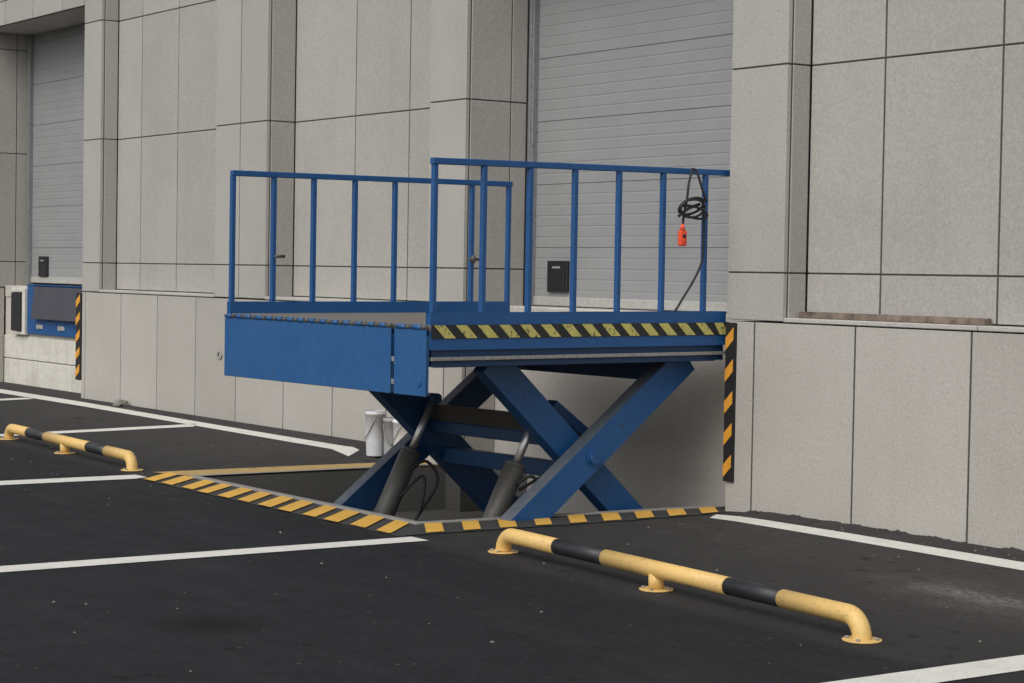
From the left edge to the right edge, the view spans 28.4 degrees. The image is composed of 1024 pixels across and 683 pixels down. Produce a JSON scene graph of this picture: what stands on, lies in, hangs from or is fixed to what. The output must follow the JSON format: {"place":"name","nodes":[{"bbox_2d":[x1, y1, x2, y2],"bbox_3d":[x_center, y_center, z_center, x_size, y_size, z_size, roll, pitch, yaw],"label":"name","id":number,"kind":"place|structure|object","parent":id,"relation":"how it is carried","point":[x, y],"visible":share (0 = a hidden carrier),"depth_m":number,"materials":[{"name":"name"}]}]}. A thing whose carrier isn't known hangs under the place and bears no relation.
{"place":"outdoors","nodes":[
{"label":"outdoors","id":0,"kind":"place"},
{"bbox_2d":[0,381,1023,682],"bbox_3d":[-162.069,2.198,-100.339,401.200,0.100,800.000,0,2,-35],"label":"asphalt ground","id":1,"kind":"structure","parent":0,"point":[346,615],"depth_m":10.07,"materials":[{"name":"black asphalt"}]},
{"bbox_2d":[0,398,30,399],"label":"parking line","id":2,"kind":"object","parent":1,"relation":"on","point":[14,398],"visible":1,"depth_m":22.83,"materials":[{"name":"white paint"}]},
{"bbox_2d":[0,424,143,470],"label":"wheel stop barrier","id":3,"kind":"object","parent":1,"relation":"on","point":[66,443],"visible":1,"depth_m":16.91,"materials":[{"name":"yellow metal"}]},
{"bbox_2d":[0,475,148,484],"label":"parking line","id":4,"kind":"object","parent":1,"relation":"on","point":[52,480],"visible":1,"depth_m":15.01,"materials":[{"name":"white paint"}]},
{"bbox_2d":[0,424,194,435],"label":"parking line","id":5,"kind":"object","parent":1,"relation":"on","point":[130,428],"visible":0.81,"depth_m":19.16,"materials":[{"name":"white paint"}]},
{"bbox_2d":[113,399,127,405],"bbox_3d":[-4.201,0.654,21.694,0.148,0.073,0.149,2,2,31],"label":"stone","id":6,"kind":"object","parent":1,"relation":"on","point":[118,402],"visible":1,"depth_m":21.65,"materials":[{"name":"grey stone"}]},
{"bbox_2d":[0,389,358,455],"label":"parking line","id":7,"kind":"object","parent":1,"relation":"on","point":[347,450],"visible":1,"depth_m":19.56,"materials":[{"name":"white paint"}]},
{"bbox_2d":[0,537,428,571],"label":"parking line","id":8,"kind":"object","parent":1,"relation":"on","point":[24,567],"visible":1,"depth_m":11.22,"materials":[{"name":"white paint"}]},
{"bbox_2d":[137,475,414,536],"bbox_3d":[-1.638,1.096,13.835,0.392,0.001,3.910,0,2,-35],"label":"hazard border","id":9,"kind":"object","parent":1,"relation":"on","point":[405,530],"visible":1,"depth_m":13.54,"materials":[{"name":"paint"}]},
{"bbox_2d":[156,463,437,475],"bbox_3d":[-1.677,1.014,16.135,2.391,0.001,0.436,0,2,-33],"label":"hazard border","id":10,"kind":"object","parent":1,"relation":"on","point":[244,470],"visible":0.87,"depth_m":16.02,"materials":[{"name":"yellow paint"}]},
{"bbox_2d":[198,464,435,475],"bbox_3d":[-1.507,1.015,16.023,2.210,0.001,0.068,0,2,-35],"label":"hazard border","id":11,"kind":"object","parent":1,"relation":"on","point":[293,470],"visible":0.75,"depth_m":15.86,"materials":[{"name":"paint"}]},
{"bbox_2d":[207,466,526,521],"bbox_3d":[-0.314,1.326,14.648,2.890,0.458,3.850,0,2,-35],"label":"lift pit","id":12,"kind":"object","parent":1,"relation":"in","point":[450,499],"visible":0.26,"depth_m":16.15,"materials":[{"name":"concrete"}]},
{"bbox_2d":[189,475,708,524],"bbox_3d":[-0.552,1.098,14.633,2.295,0.046,3.384,0,2,-35],"label":"pit rim","id":13,"kind":"object","parent":12,"relation":"attached to","point":[370,512],"visible":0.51,"depth_m":13.55,"materials":[{"name":"metal"}]},
{"bbox_2d":[217,157,729,520],"bbox_3d":[-0.296,0.164,14.016,2.564,2.741,2.519,-1,2,-38],"label":"scissor lift","id":14,"kind":"object","parent":12,"relation":"in","point":[386,354],"visible":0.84,"depth_m":13.43,"materials":[{"name":"blue paint"}]},
{"bbox_2d":[674,168,707,310],"bbox_3d":[1.187,-0.651,13.476,0.270,1.020,0.145,0,2,-18],"label":"pendant control","id":15,"kind":"object","parent":14,"relation":"hanging from","point":[682,236],"visible":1,"depth_m":13.46,"materials":[{"name":"black rubber"}]},
{"bbox_2d":[364,410,385,455],"bbox_3d":[-1.157,0.773,17.063,0.183,0.380,0.189,1,2,-5],"label":"bucket","id":16,"kind":"object","parent":1,"relation":"on","point":[374,435],"visible":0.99,"depth_m":17.00,"materials":[{"name":"plastic"}]},
{"bbox_2d":[382,417,393,454],"bbox_3d":[-1.018,0.817,17.004,0.151,0.355,0.146,0,2,-17],"label":"bucket","id":17,"kind":"object","parent":1,"relation":"on","point":[387,423],"visible":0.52,"depth_m":16.95,"materials":[{"name":"grey plastic"}]},
{"bbox_2d":[391,418,407,445],"bbox_3d":[-0.903,0.827,16.907,0.212,0.360,0.217,1,2,13],"label":"bucket","id":18,"kind":"object","parent":1,"relation":"on","point":[399,431],"visible":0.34,"depth_m":16.83,"materials":[{"name":"white plastic"}]},
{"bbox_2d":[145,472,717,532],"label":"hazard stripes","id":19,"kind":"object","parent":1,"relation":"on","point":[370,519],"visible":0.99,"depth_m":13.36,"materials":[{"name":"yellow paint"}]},
{"bbox_2d":[0,0,1023,550],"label":"warehouse","id":20,"kind":"structure","parent":1,"relation":"on","point":[868,154],"depth_m":15.85,"materials":[{"name":"concrete"}]},
{"bbox_2d":[11,288,28,334],"bbox_3d":[-6.130,-0.377,25.115,0.090,0.575,0.445,0,2,-35],"label":"dock bumper","id":21,"kind":"object","parent":20,"relation":"attached to","point":[18,310],"visible":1,"depth_m":25.01,"materials":[{"name":"black rubber"}]},
{"bbox_2d":[26,23,84,284],"bbox_3d":[-5.211,-2.292,24.432,0.123,3.270,3.236,0,2,-35],"label":"roller door","id":22,"kind":"structure","parent":20,"relation":"in","point":[55,74],"depth_m":25.09,"materials":[{"name":"metal"}]},
{"bbox_2d":[27,284,93,337],"bbox_3d":[-5.323,-0.359,23.943,0.110,0.607,2.360,0,2,-35],"label":"dock leveller","id":23,"kind":"object","parent":20,"relation":"attached to","point":[51,310],"visible":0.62,"depth_m":24.17,"materials":[{"name":"blue paint"}]},
{"bbox_2d":[527,0,733,312],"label":"roller door","id":24,"kind":"structure","parent":20,"relation":"in","point":[648,83],"depth_m":15.66,"materials":[{"name":"metal"}]},
{"bbox_2d":[799,312,991,325],"bbox_3d":[2.378,-0.147,12.694,0.074,0.043,1.600,0,2,-35],"label":"wooden batten","id":25,"kind":"object","parent":20,"relation":"on","point":[909,319],"visible":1,"depth_m":12.60,"materials":[{"name":"brown wood"}]},
{"bbox_2d":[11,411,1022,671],"bbox_3d":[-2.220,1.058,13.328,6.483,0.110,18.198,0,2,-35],"label":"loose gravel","id":26,"kind":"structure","parent":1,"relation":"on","point":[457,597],"depth_m":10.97,"materials":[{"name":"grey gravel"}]},
{"bbox_2d":[407,508,725,534],"bbox_3d":[0.328,1.149,13.064,2.583,0.011,0.415,0,2,-34],"label":"hazard border","id":27,"kind":"object","parent":1,"relation":"on","point":[488,524],"visible":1,"depth_m":12.92,"materials":[{"name":"paint"}]},
{"bbox_2d":[488,528,881,643],"bbox_3d":[0.749,1.188,10.231,0.176,0.149,3.246,0,2,-31],"label":"wheel stop barrier","id":28,"kind":"object","parent":1,"relation":"on","point":[851,616],"visible":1,"depth_m":9.94,"materials":[{"name":"yellow metal"}]},
{"bbox_2d":[710,514,1023,569],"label":"parking line","id":29,"kind":"object","parent":1,"relation":"on","point":[1012,564],"visible":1,"depth_m":12.06,"materials":[{"name":"white paint"}]},
{"bbox_2d":[744,510,1023,555],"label":"asphalt edge","id":30,"kind":"object","parent":1,"relation":"on","point":[1012,550],"visible":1,"depth_m":12.40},
{"bbox_2d":[824,655,1023,682],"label":"parking line","id":31,"kind":"object","parent":1,"relation":"on","point":[969,670],"visible":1,"depth_m":8.21,"materials":[{"name":"white paint"}]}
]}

